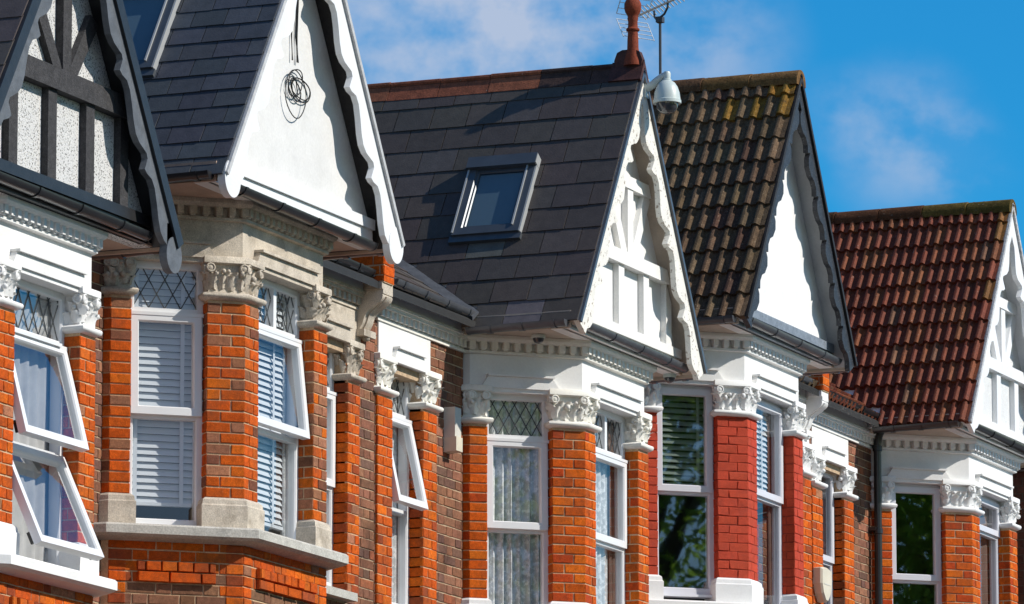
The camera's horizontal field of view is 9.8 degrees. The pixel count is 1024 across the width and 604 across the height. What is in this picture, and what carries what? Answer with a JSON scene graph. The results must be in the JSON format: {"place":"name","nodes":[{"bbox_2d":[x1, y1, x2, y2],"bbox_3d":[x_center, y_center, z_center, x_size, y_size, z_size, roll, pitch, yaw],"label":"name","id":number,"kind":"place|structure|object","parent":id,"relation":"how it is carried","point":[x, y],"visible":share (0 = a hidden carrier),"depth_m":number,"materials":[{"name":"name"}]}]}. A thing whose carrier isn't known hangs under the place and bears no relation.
{"place":"outdoors","nodes":[
{"label":"outdoors","id":0,"kind":"place"},
{"bbox_2d":[347,0,1023,255],"label":"sky","id":1,"kind":"structure","parent":0,"point":[911,102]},
{"bbox_3d":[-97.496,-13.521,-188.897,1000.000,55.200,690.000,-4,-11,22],"label":"ground","id":2,"kind":"structure","parent":0,"visible":0},
{"bbox_2d":[0,0,183,603],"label":"terraced house","id":3,"kind":"structure","parent":2,"relation":"on","point":[84,182],"depth_m":38.41,"materials":[{"name":"paint"}]},
{"bbox_2d":[11,279,103,564],"bbox_3d":[-2.975,0.785,38.098,0.426,1.852,0.926,-4,-11,22],"label":"window","id":4,"kind":"structure","parent":3,"relation":"in","point":[42,369],"depth_m":38.37,"materials":[{"name":"white plastic"}]},
{"bbox_2d":[91,0,404,603],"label":"terraced house","id":5,"kind":"structure","parent":2,"relation":"on","point":[234,397],"depth_m":41.12,"materials":[{"name":"white paint"},{"name":"slate"},{"name":"brick"}]},
{"bbox_2d":[123,0,180,77],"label":"roof window","id":6,"kind":"structure","parent":5,"relation":"in","point":[150,22],"depth_m":41.41,"materials":[{"name":"grey glass"}]},
{"bbox_2d":[129,261,203,525],"bbox_3d":[-2.379,0.646,40.840,0.541,1.852,0.150,3,-10,-19],"label":"window","id":7,"kind":"structure","parent":5,"relation":"in","point":[186,414],"depth_m":40.87,"materials":[{"name":"white plastic"}]},
{"bbox_2d":[258,307,281,533],"bbox_3d":[-1.655,0.942,42.565,0.150,1.852,0.541,5,-11,-26],"label":"window blind","id":8,"kind":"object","parent":5,"relation":"in","point":[265,528],"depth_m":42.56,"materials":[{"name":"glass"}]},
{"bbox_2d":[257,279,309,539],"bbox_3d":[-1.680,0.770,41.565,0.206,1.852,0.926,-4,-11,22],"label":"window","id":9,"kind":"structure","parent":5,"relation":"in","point":[293,425],"depth_m":41.83,"materials":[{"name":"white plastic"}]},
{"bbox_2d":[285,0,310,118],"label":"cable coil","id":10,"kind":"object","parent":5,"relation":"attached to","point":[297,58],"visible":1,"depth_m":41.81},
{"bbox_2d":[325,353,336,586],"bbox_3d":[-1.464,1.200,44.069,0.150,1.852,0.596,-4,-11,22],"label":"window","id":11,"kind":"structure","parent":5,"relation":"in","point":[331,395],"depth_m":44.29,"materials":[{"name":"white plastic"}]},
{"bbox_2d":[367,0,706,603],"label":"terraced house","id":12,"kind":"structure","parent":2,"relation":"on","point":[529,203],"depth_m":46.76,"materials":[{"name":"tile"}]},
{"bbox_2d":[391,380,427,603],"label":"window","id":13,"kind":"structure","parent":12,"relation":"in","point":[404,450],"depth_m":45.54,"materials":[{"name":"white plastic"}]},
{"bbox_2d":[443,407,462,453],"bbox_3d":[-0.457,0.990,46.103,0.112,0.350,0.124,-4,-11,22],"label":"alarm box","id":14,"kind":"object","parent":12,"relation":"attached to","point":[452,441],"visible":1,"depth_m":46.06,"materials":[{"name":"grey plastic"}]},
{"bbox_2d":[448,152,540,244],"bbox_3d":[-0.129,-0.808,47.126,0.610,0.777,0.491,-4,-11,22],"label":"roof window","id":15,"kind":"structure","parent":12,"relation":"in","point":[497,191],"depth_m":47.11,"materials":[{"name":"grey glass"}]},
{"bbox_2d":[486,393,548,603],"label":"window","id":16,"kind":"structure","parent":12,"relation":"in","point":[517,437],"depth_m":46.60,"materials":[{"name":"white glass"}]},
{"bbox_2d":[531,334,544,343],"bbox_3d":[0.205,0.290,46.511,0.112,0.071,0.112,-4,-11,22],"label":"mini dome camera","id":17,"kind":"object","parent":12,"relation":"attached to","point":[538,338],"visible":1,"depth_m":46.48,"materials":[{"name":"white plastic"}]},
{"bbox_2d":[595,408,627,603],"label":"window","id":18,"kind":"structure","parent":12,"relation":"in","point":[616,542],"depth_m":47.57,"materials":[{"name":"white plastic"}]},
{"bbox_2d":[616,0,684,73],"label":"tv aerial","id":19,"kind":"object","parent":12,"relation":"attached to","point":[660,20],"visible":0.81,"depth_m":51.83,"materials":[{"name":"metal"}]},
{"bbox_2d":[644,71,680,114],"bbox_3d":[1.193,-1.665,47.566,0.308,0.350,0.226,0,-10,-2],"label":"dome camera","id":20,"kind":"object","parent":12,"relation":"attached to","point":[667,100],"visible":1,"depth_m":47.50,"materials":[{"name":"white plastic"}]},
{"bbox_2d":[663,373,675,382],"bbox_3d":[1.277,0.621,48.442,0.112,0.071,0.112,-4,-11,22],"label":"mini dome camera","id":21,"kind":"object","parent":12,"relation":"attached to","point":[669,377],"visible":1,"depth_m":48.41,"materials":[{"name":"white plastic"}]},
{"bbox_2d":[644,70,857,603],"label":"terraced house","id":22,"kind":"structure","parent":2,"relation":"on","point":[731,455],"depth_m":50.77,"materials":[{"name":"paint"}]},
{"bbox_2d":[656,384,713,598],"bbox_3d":[1.425,1.582,49.997,0.541,1.787,0.150,3,-10,-19],"label":"window","id":23,"kind":"structure","parent":22,"relation":"in","point":[706,490],"depth_m":50.08,"materials":[{"name":"white glass"}]},
{"bbox_2d":[757,419,766,524],"bbox_3d":[2.150,1.878,51.721,0.150,1.787,0.541,5,-11,-26],"label":"window blind","id":24,"kind":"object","parent":22,"relation":"in","point":[762,517],"depth_m":51.63,"materials":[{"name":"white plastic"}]},
{"bbox_2d":[756,399,783,603],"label":"window","id":25,"kind":"structure","parent":22,"relation":"in","point":[773,497],"depth_m":51.06,"materials":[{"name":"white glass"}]},
{"bbox_2d":[809,199,1023,603],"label":"terraced house","id":26,"kind":"structure","parent":2,"relation":"on","point":[926,396],"depth_m":55.65,"materials":[{"name":"tile"}]},
{"bbox_2d":[813,567,831,602],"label":"bell box","id":27,"kind":"object","parent":26,"relation":"attached to","point":[822,580],"visible":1,"depth_m":53.68,"materials":[{"name":"beige plastic"}]},
{"bbox_2d":[822,472,833,603],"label":"window","id":28,"kind":"structure","parent":26,"relation":"in","point":[828,499],"depth_m":54.54,"materials":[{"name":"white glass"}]},
{"bbox_2d":[890,483,941,603],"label":"window","id":29,"kind":"structure","parent":26,"relation":"in","point":[935,579],"depth_m":55.52,"materials":[{"name":"white glass"}]},
{"bbox_2d":[979,496,999,603],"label":"window","id":30,"kind":"structure","parent":26,"relation":"in","point":[989,561],"depth_m":56.59,"materials":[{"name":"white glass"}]},
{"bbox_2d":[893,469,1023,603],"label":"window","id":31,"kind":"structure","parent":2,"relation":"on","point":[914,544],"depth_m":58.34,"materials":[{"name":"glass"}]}
]}

